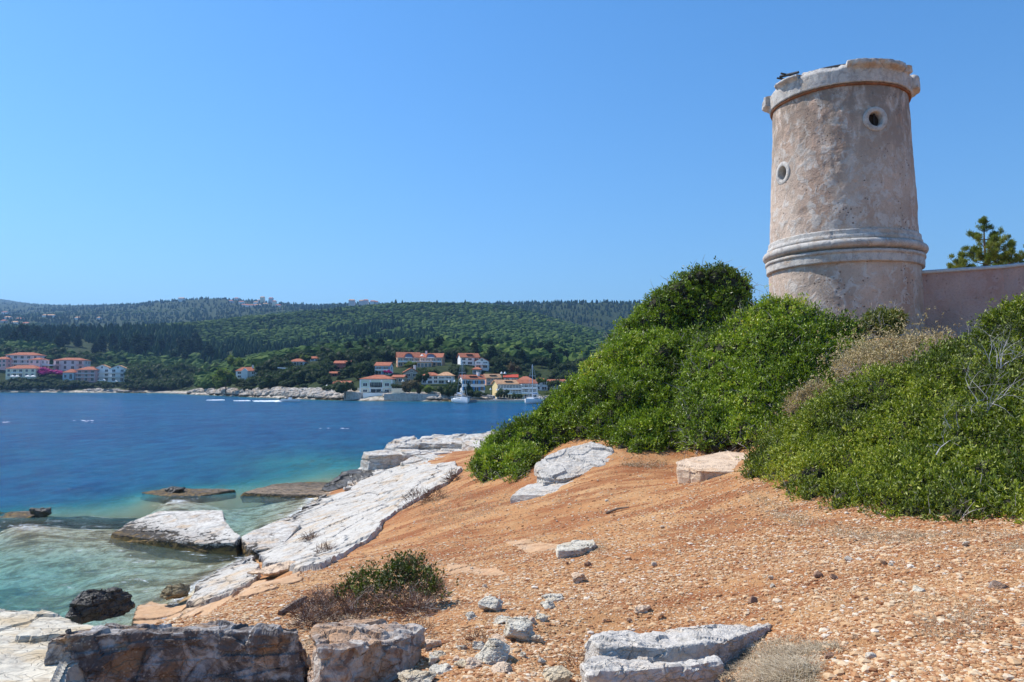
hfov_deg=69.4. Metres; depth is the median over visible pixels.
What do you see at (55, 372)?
bougainvillea
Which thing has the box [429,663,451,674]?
half buried stone
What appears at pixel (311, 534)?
dry tuft
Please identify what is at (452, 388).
olive tree
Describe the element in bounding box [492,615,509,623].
half buried stone
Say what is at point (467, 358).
villa
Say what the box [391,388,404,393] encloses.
garden wall
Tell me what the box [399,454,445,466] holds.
rock block
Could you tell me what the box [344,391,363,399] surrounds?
sea wall
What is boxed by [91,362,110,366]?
olive tree
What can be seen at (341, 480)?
rock block
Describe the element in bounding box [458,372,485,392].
house
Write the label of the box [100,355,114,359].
olive tree
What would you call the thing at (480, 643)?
half buried stone
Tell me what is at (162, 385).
olive tree
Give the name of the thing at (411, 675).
rock
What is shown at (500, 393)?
olive tree
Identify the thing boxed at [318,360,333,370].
olive tree
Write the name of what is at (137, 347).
cypress tree
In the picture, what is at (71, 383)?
round shrub
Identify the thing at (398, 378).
house
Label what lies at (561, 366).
olive tree
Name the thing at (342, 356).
olive tree
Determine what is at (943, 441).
dead branch
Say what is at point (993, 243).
pine tree
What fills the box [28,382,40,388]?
round shrub
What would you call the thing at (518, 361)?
olive tree
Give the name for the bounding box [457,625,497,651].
dry tuft
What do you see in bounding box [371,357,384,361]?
olive tree
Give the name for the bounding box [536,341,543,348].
cypress tree
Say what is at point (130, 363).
olive tree
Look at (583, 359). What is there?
olive tree
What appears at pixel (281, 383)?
round shrub
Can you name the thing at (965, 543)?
loose stone
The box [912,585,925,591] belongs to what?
rock
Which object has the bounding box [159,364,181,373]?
olive tree
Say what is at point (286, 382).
round shrub
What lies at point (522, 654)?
half buried stone
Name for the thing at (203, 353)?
cypress tree
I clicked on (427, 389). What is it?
olive tree
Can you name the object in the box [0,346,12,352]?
olive tree
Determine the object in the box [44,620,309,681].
boulder
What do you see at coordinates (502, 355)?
olive tree
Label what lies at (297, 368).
olive tree
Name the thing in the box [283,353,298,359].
olive tree
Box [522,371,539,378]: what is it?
olive tree
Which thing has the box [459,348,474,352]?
olive tree
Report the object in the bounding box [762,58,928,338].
stone tower
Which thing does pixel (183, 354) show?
cypress tree
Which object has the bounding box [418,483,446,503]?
dry tuft
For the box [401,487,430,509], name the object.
dry tuft
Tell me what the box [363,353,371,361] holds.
cypress tree
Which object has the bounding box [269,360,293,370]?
olive tree
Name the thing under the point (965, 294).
garden wall
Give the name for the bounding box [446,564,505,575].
rock slab
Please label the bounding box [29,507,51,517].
rock
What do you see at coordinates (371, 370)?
pine tree
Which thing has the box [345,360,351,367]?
cypress tree
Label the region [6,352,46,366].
apartment building
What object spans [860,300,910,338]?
shrub
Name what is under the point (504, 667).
half buried stone
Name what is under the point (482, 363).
villa
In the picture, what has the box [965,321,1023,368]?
dead branch
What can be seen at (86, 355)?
olive tree
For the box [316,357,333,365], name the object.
olive tree
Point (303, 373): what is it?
olive tree
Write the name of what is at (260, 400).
boat wake
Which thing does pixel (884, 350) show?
shrub
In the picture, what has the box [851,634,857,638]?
loose stone
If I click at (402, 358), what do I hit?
hotel
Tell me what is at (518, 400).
quay
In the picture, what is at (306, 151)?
sky
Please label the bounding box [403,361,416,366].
olive tree
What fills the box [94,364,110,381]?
villa
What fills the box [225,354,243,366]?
olive tree
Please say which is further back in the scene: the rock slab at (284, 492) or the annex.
the annex
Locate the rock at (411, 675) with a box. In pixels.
[397,669,436,681]
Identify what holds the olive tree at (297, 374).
on the hills
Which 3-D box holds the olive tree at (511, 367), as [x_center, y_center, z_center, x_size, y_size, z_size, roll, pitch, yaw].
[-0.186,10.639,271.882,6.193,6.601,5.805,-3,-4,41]
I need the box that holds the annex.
[417,362,432,366]
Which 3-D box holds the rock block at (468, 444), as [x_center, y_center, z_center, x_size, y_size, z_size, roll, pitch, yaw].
[-0.977,5.443,37.678,3.201,1.591,5.630,-1,-3,18]
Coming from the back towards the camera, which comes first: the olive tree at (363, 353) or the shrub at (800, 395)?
the olive tree at (363, 353)
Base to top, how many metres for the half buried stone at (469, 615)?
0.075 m
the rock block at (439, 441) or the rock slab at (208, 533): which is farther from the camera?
the rock block at (439, 441)
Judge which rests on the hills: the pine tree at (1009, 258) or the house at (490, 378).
the house at (490, 378)
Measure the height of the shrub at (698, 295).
4.980 m
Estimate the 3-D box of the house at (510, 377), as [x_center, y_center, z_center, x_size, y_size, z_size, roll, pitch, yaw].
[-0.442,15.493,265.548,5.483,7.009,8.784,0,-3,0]
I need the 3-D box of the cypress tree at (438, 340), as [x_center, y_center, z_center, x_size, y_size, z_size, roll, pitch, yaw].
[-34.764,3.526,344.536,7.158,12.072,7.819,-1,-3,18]
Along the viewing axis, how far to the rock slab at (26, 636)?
4.99 m
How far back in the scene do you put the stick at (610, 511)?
13.52 m
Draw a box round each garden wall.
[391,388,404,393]
[922,262,1023,337]
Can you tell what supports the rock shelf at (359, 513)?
on the ground at (24, 552)
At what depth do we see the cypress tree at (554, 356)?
307.95 m
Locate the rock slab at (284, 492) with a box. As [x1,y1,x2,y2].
[240,482,329,502]
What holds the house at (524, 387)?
on the hills
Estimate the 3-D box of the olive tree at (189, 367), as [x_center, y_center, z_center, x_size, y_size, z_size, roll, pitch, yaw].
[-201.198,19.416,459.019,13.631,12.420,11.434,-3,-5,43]
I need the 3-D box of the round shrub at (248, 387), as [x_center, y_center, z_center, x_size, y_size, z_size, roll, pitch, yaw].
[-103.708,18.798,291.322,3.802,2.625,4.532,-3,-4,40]
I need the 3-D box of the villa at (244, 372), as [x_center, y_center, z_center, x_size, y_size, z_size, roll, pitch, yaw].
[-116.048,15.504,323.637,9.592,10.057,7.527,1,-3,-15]
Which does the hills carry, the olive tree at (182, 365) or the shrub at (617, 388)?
the olive tree at (182, 365)
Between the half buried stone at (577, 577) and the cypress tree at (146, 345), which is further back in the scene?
the cypress tree at (146, 345)
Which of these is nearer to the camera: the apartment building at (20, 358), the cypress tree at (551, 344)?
the cypress tree at (551, 344)
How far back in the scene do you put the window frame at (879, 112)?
22.85 m
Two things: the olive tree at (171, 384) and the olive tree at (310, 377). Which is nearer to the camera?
the olive tree at (310, 377)
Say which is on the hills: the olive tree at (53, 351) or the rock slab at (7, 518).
the olive tree at (53, 351)
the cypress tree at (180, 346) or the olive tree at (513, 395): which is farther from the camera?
the cypress tree at (180, 346)
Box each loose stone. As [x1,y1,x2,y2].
[528,617,535,623]
[584,561,591,566]
[655,612,663,617]
[747,596,757,603]
[813,571,822,577]
[824,652,833,658]
[844,556,852,561]
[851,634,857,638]
[865,652,876,658]
[962,541,969,545]
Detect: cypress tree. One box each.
[7,329,20,341]
[15,323,25,337]
[24,324,31,335]
[30,325,42,335]
[53,335,65,347]
[56,329,71,345]
[72,334,82,346]
[90,342,100,352]
[96,334,107,350]
[119,336,129,351]
[132,343,144,354]
[141,340,150,353]
[156,339,165,349]
[170,351,178,356]
[176,342,184,354]
[180,351,188,358]
[182,338,196,353]
[191,332,201,339]
[195,343,204,351]
[201,350,208,358]
[202,343,214,357]
[343,341,355,347]
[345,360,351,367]
[359,339,369,346]
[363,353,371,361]
[375,336,384,346]
[432,336,443,345]
[451,351,457,363]
[470,345,479,353]
[471,340,478,347]
[484,337,493,344]
[487,349,494,365]
[512,344,521,349]
[515,350,530,365]
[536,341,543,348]
[542,343,551,353]
[544,340,555,347]
[547,350,559,369]
[563,350,568,356]
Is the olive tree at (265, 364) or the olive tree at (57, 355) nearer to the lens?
the olive tree at (265, 364)
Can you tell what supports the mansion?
on the hills
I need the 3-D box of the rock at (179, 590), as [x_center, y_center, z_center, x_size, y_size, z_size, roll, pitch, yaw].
[-7.598,5.669,16.739,0.550,0.407,0.529,-2,-4,34]
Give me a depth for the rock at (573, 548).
9.94 m
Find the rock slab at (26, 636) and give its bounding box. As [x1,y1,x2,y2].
[0,609,92,681]
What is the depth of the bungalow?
311.95 m
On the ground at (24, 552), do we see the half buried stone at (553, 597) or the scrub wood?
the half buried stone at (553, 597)
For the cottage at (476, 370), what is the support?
on the hills
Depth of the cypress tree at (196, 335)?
639.49 m
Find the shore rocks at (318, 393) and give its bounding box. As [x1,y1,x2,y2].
[4,383,545,401]
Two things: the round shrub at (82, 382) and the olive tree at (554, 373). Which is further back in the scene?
the round shrub at (82, 382)
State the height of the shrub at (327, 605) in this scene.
1.151 m
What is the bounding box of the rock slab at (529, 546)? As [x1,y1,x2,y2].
[506,539,557,552]
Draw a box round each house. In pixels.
[0,357,12,369]
[5,365,40,379]
[62,369,75,380]
[75,367,98,382]
[260,296,264,302]
[348,299,354,305]
[363,299,368,304]
[374,362,393,374]
[391,375,407,385]
[402,365,418,381]
[421,372,437,383]
[436,372,454,383]
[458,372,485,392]
[483,374,500,384]
[503,374,518,379]
[517,376,533,379]
[517,380,537,398]
[535,378,547,390]
[547,379,565,389]
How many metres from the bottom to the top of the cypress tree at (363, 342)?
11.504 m
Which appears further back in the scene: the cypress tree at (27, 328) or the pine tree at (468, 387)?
the cypress tree at (27, 328)
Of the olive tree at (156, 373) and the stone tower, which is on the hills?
the olive tree at (156, 373)
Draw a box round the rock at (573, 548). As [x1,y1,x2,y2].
[556,539,595,558]
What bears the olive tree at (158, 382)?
on the hills
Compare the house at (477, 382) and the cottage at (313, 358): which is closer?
the house at (477, 382)
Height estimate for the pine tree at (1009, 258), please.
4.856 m
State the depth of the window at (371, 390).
222.35 m
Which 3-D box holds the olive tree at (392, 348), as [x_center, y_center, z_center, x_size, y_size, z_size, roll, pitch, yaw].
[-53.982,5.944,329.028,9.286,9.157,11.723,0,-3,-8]
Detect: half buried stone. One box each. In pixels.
[424,639,441,651]
[429,654,438,665]
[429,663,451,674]
[432,650,445,656]
[452,655,459,662]
[453,658,465,667]
[465,611,475,620]
[465,657,481,668]
[472,641,484,649]
[490,661,511,672]
[491,633,506,641]
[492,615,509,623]
[520,651,525,657]
[529,635,542,643]
[535,612,547,621]
[538,657,545,663]
[540,599,554,608]
[541,593,562,601]
[571,572,585,583]
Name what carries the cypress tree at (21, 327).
on the hills
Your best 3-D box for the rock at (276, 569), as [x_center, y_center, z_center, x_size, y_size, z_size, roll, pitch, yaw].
[-5.221,5.229,16.922,0.920,0.366,1.348,-3,-5,43]
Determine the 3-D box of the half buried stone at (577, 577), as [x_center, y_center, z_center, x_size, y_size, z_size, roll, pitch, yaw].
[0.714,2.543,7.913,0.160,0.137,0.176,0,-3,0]
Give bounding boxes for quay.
[477,399,524,401]
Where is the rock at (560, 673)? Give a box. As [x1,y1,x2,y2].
[542,665,573,681]
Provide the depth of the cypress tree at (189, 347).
586.03 m
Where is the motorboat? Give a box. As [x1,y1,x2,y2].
[279,396,299,401]
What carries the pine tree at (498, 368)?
on the hills
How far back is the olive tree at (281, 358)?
319.97 m
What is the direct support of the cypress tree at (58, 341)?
on the hills
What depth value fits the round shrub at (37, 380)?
434.74 m
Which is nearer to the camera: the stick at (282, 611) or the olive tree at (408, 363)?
the stick at (282, 611)
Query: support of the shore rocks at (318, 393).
on the hills
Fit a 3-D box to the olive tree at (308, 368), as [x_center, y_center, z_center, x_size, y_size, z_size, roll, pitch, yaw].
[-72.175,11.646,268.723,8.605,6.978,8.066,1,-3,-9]
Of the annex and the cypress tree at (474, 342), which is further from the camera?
the cypress tree at (474, 342)
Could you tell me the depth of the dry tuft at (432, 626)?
6.03 m
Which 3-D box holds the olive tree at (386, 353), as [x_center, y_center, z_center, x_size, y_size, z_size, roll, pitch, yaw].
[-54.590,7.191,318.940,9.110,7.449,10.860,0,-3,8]
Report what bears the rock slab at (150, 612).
on the ground at (24, 552)
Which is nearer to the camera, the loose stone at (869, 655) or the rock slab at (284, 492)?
the loose stone at (869, 655)
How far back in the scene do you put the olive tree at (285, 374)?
271.73 m
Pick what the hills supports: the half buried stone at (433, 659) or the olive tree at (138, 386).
the olive tree at (138, 386)
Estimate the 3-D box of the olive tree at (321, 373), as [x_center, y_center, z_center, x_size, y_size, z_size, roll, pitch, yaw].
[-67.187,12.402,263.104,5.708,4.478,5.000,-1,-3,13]
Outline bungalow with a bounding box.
[291,359,307,364]
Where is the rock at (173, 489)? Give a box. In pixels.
[165,486,185,492]
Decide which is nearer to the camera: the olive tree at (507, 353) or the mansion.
the mansion
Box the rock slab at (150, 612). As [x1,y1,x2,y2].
[131,571,302,625]
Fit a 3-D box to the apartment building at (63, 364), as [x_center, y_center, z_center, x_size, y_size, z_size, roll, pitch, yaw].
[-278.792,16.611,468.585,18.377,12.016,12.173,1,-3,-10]
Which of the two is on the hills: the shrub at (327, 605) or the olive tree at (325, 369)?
the olive tree at (325, 369)
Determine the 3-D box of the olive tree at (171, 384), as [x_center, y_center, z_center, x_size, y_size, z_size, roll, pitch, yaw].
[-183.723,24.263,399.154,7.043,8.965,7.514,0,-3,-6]
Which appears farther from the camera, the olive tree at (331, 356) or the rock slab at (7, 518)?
the olive tree at (331, 356)
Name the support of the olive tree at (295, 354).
on the hills
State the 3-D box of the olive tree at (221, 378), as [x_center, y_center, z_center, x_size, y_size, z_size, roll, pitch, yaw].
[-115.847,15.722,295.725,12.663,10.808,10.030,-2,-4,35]
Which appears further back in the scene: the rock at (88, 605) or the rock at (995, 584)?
the rock at (88, 605)
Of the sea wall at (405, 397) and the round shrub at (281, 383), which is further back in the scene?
the round shrub at (281, 383)
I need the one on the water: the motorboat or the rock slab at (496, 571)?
the motorboat
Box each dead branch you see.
[926,426,957,454]
[938,398,969,427]
[946,336,1023,417]
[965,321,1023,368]
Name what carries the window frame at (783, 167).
in the stone tower
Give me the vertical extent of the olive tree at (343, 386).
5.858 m
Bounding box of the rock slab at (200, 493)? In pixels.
[140,488,235,502]
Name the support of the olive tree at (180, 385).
on the hills
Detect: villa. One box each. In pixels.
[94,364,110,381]
[109,365,127,381]
[235,365,256,379]
[334,361,351,370]
[457,353,479,365]
[474,357,489,370]
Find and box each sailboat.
[451,362,469,403]
[524,364,543,403]
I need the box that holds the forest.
[0,296,643,364]
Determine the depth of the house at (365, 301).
1607.63 m
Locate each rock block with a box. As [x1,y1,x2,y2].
[321,469,374,491]
[343,468,385,490]
[360,448,461,469]
[384,436,421,449]
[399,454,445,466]
[419,433,467,449]
[461,430,494,450]
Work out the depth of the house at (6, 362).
455.27 m
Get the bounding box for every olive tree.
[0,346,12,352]
[8,349,24,353]
[25,346,37,350]
[45,347,67,354]
[53,353,61,358]
[77,352,95,357]
[82,354,100,363]
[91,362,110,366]
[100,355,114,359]
[101,382,114,388]
[121,377,137,389]
[122,361,138,365]
[124,366,145,374]
[124,373,139,378]
[127,383,142,390]
[133,376,144,383]
[136,367,157,378]
[143,381,160,390]
[150,371,160,378]
[152,361,172,371]
[156,380,168,389]
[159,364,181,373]
[159,383,177,388]
[166,378,176,390]
[170,361,188,370]
[176,363,196,372]
[177,377,193,387]
[177,383,183,388]
[182,374,193,381]
[210,374,232,390]
[212,367,239,393]
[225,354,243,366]
[247,374,263,383]
[253,363,261,372]
[257,377,276,388]
[261,357,287,370]
[264,373,284,385]
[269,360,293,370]
[271,355,289,361]
[276,368,296,380]
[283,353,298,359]
[287,350,305,357]
[289,371,304,383]
[292,365,303,371]
[293,368,316,381]
[298,351,310,358]
[299,354,310,360]
[301,364,321,372]
[304,373,316,380]
[310,361,327,367]
[313,370,329,376]
[316,345,334,357]
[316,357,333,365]
[316,365,330,374]
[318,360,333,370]
[319,351,334,361]
[331,385,343,393]
[334,379,357,398]
[335,349,351,360]
[343,365,354,375]
[344,347,357,355]
[350,370,367,380]
[352,354,362,362]
[357,361,374,367]
[358,348,376,358]
[369,349,390,360]
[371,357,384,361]
[375,349,393,361]
[385,345,398,360]
[388,348,408,359]
[391,383,401,387]
[400,379,421,393]
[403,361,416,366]
[414,370,429,381]
[418,342,431,351]
[420,385,436,392]
[422,368,439,374]
[431,348,447,356]
[435,384,449,395]
[444,378,462,395]
[447,345,465,355]
[449,364,468,374]
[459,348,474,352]
[468,390,486,396]
[489,356,512,364]
[493,388,510,396]
[496,353,507,357]
[499,349,510,356]
[506,361,520,372]
[507,358,523,366]
[511,392,522,399]
[515,364,528,374]
[520,362,533,368]
[522,367,541,376]
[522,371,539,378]
[531,355,549,364]
[536,377,546,382]
[546,368,566,378]
[546,379,560,386]
[552,361,565,371]
[554,373,567,380]
[559,361,580,369]
[564,370,581,379]
[567,363,579,371]
[571,356,589,362]
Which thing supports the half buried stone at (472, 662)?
on the ground at (24, 552)
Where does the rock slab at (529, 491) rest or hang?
on the ground at (24, 552)
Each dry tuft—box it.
[298,529,319,540]
[311,540,336,555]
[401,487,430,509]
[403,615,437,636]
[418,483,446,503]
[440,467,460,481]
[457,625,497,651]
[556,648,584,674]
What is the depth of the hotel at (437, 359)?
291.02 m
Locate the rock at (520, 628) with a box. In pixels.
[503,616,534,641]
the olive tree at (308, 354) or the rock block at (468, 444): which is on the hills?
the olive tree at (308, 354)
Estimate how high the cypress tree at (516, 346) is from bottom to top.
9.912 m
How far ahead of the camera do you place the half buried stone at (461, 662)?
4.72 m
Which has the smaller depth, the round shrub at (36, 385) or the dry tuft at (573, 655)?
the dry tuft at (573, 655)
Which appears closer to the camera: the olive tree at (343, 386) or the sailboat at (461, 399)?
the sailboat at (461, 399)
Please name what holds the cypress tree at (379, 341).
on the hills
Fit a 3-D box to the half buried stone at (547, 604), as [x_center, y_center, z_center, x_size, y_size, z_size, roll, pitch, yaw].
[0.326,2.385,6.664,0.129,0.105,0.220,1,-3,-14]
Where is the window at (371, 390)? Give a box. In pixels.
[370,389,380,392]
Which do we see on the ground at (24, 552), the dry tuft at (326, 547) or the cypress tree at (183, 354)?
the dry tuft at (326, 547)
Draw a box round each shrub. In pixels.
[16,383,30,389]
[17,379,30,382]
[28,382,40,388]
[33,377,44,382]
[39,383,50,388]
[54,383,66,389]
[67,380,80,388]
[76,380,88,384]
[235,382,248,388]
[243,385,253,390]
[278,380,296,386]
[282,548,458,630]
[283,379,295,385]
[290,378,303,383]
[316,377,331,384]
[321,385,330,389]
[336,376,347,380]
[340,371,350,377]
[464,324,710,483]
[595,255,767,352]
[664,284,880,456]
[735,342,1023,524]
[775,372,833,419]
[811,301,968,384]
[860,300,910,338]
[905,292,1023,375]
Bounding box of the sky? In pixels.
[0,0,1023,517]
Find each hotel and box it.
[395,352,419,366]
[419,351,445,365]
[491,380,526,398]
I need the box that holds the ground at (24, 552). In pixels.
[0,336,1023,681]
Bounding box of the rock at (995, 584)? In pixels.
[988,580,1009,588]
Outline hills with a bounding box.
[0,299,641,401]
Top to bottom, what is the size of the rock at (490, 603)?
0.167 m
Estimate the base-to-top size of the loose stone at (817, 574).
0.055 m
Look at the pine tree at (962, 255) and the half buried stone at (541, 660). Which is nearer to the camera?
the half buried stone at (541, 660)
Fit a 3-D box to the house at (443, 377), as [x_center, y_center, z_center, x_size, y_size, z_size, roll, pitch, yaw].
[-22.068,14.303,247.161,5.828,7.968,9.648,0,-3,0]
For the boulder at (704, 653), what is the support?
on the ground at (24, 552)
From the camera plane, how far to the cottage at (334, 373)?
283.71 m
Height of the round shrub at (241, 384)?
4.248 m
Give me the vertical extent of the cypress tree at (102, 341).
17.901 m
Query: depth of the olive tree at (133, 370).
441.98 m
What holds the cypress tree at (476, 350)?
on the hills
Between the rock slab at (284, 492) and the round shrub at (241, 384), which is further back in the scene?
the round shrub at (241, 384)
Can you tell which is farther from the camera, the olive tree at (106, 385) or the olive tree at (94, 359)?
the olive tree at (94, 359)
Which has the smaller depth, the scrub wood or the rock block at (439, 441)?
the rock block at (439, 441)
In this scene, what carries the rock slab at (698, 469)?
on the ground at (24, 552)
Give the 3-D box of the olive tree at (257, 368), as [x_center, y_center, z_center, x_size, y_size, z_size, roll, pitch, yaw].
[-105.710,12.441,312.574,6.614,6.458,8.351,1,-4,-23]
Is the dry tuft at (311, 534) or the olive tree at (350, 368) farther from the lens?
the olive tree at (350, 368)
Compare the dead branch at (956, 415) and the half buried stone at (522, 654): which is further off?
the dead branch at (956, 415)
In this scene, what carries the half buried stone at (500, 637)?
on the ground at (24, 552)
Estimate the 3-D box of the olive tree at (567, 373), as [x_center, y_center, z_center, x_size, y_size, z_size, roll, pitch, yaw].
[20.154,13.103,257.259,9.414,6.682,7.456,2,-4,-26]
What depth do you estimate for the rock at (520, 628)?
5.53 m
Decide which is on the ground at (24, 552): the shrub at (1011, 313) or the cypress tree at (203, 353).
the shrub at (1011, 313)
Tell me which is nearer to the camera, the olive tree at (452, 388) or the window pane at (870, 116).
the window pane at (870, 116)
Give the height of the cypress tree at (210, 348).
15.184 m
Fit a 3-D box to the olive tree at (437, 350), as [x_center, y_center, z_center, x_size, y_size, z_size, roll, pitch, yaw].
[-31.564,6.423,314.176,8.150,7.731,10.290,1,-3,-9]
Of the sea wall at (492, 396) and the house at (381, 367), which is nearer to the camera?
the sea wall at (492, 396)
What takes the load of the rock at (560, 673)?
on the ground at (24, 552)
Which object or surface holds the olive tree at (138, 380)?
on the hills
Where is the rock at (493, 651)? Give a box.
[475,638,510,664]
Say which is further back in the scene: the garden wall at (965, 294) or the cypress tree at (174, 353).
the cypress tree at (174, 353)
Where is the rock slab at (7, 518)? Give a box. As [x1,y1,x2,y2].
[0,511,47,528]
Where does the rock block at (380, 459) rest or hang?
on the ground at (24, 552)
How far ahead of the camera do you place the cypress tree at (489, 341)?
396.77 m
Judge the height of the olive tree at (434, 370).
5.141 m
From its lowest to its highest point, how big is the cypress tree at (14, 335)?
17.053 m
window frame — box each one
[776,162,789,184]
[863,107,887,130]
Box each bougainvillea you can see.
[37,367,51,374]
[43,370,62,376]
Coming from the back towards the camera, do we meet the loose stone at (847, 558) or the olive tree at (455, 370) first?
the olive tree at (455, 370)
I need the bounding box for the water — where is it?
[0,392,540,625]
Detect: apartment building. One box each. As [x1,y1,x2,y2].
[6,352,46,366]
[28,358,48,368]
[53,358,90,370]
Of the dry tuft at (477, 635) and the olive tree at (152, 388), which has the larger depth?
the olive tree at (152, 388)
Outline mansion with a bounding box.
[360,375,394,397]
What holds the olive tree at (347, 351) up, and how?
on the hills
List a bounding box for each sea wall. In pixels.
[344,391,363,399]
[384,393,438,400]
[462,393,494,397]
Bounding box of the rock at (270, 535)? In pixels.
[240,520,300,557]
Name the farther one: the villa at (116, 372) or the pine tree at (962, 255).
the villa at (116, 372)
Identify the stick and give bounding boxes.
[277,596,306,615]
[606,506,628,513]
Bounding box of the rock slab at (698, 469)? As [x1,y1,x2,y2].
[675,451,746,483]
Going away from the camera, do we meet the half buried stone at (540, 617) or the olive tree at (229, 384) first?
the half buried stone at (540, 617)
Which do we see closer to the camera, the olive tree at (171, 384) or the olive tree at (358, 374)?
the olive tree at (358, 374)
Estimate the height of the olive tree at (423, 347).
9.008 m
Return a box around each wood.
[0,300,613,364]
[0,333,602,388]
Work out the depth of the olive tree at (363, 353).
315.88 m
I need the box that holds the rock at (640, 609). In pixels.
[634,605,650,613]
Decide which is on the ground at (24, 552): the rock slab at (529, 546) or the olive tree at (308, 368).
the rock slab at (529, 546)
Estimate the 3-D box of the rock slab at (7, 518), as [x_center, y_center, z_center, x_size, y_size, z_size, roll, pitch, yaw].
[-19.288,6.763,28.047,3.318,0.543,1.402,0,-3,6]
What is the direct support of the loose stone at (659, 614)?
on the ground at (24, 552)
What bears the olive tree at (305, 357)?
on the hills
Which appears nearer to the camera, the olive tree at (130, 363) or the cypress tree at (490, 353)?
the cypress tree at (490, 353)
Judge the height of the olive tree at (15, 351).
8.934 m
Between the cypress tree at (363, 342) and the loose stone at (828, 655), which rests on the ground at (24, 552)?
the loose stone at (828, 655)
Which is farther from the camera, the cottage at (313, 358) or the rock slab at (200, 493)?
the cottage at (313, 358)
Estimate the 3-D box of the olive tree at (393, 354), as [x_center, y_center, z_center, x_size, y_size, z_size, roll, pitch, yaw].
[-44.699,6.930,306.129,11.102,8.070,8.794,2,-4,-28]
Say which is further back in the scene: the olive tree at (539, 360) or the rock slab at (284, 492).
the olive tree at (539, 360)
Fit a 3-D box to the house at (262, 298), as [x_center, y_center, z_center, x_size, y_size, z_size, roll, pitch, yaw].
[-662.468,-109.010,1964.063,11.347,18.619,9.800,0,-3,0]
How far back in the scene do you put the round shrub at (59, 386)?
425.56 m
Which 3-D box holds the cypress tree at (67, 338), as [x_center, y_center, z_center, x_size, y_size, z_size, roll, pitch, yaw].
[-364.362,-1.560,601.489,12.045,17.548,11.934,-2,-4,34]
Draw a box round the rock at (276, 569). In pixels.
[247,560,294,576]
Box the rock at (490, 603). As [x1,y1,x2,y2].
[478,596,502,611]
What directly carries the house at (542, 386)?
on the hills
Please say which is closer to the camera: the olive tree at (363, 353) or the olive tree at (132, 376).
the olive tree at (363, 353)
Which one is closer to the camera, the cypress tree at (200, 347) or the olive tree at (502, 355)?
the olive tree at (502, 355)
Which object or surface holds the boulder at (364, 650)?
on the ground at (24, 552)
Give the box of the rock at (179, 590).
[160,583,189,599]
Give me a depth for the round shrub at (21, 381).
432.74 m
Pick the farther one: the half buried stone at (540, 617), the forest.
the forest
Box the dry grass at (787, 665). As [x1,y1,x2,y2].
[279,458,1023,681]
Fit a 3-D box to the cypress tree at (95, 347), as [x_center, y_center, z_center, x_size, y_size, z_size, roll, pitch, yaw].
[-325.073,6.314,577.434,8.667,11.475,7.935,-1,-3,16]
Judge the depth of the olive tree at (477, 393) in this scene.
212.51 m
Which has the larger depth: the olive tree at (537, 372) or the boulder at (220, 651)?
the olive tree at (537, 372)
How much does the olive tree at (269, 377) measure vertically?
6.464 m
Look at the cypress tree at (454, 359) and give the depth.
299.27 m
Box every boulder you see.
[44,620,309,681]
[306,619,426,681]
[534,441,613,485]
[579,623,771,681]
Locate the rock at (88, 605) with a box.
[65,587,134,623]
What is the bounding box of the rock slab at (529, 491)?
[510,481,571,503]
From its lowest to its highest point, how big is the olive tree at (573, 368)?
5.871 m
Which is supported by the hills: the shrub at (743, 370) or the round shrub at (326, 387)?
the round shrub at (326, 387)
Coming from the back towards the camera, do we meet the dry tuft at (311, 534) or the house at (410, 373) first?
the house at (410, 373)
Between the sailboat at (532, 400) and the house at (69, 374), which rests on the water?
the sailboat at (532, 400)
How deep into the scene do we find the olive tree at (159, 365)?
456.67 m
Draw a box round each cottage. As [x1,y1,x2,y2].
[310,356,317,360]
[329,371,339,376]
[471,367,482,373]
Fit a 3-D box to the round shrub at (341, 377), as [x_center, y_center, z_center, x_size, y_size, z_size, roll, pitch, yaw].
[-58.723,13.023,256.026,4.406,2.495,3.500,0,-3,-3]
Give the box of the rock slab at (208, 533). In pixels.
[107,510,240,562]
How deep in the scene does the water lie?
66.42 m
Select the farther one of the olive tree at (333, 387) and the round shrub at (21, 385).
the round shrub at (21, 385)
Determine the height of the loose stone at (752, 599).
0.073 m
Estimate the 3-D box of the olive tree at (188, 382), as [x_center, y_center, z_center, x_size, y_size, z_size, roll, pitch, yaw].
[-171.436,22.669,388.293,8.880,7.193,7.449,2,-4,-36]
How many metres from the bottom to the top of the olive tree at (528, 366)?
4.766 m
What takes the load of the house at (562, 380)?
on the hills
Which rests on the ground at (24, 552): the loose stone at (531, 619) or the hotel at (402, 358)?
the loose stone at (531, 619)
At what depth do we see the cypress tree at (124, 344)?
582.02 m
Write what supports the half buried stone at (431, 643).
on the ground at (24, 552)
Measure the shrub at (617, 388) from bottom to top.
5.012 m
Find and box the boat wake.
[222,399,279,401]
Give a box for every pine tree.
[365,362,377,374]
[465,381,474,396]
[490,359,508,373]
[946,250,976,268]
[948,216,1023,267]
[981,239,1023,265]
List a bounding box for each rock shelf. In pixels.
[186,555,260,607]
[254,461,462,573]
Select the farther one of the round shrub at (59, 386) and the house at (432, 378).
the round shrub at (59, 386)
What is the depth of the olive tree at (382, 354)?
315.75 m
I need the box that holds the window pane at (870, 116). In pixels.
[869,114,877,125]
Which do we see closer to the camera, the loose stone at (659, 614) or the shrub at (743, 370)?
the loose stone at (659, 614)
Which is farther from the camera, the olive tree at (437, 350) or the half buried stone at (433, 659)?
the olive tree at (437, 350)

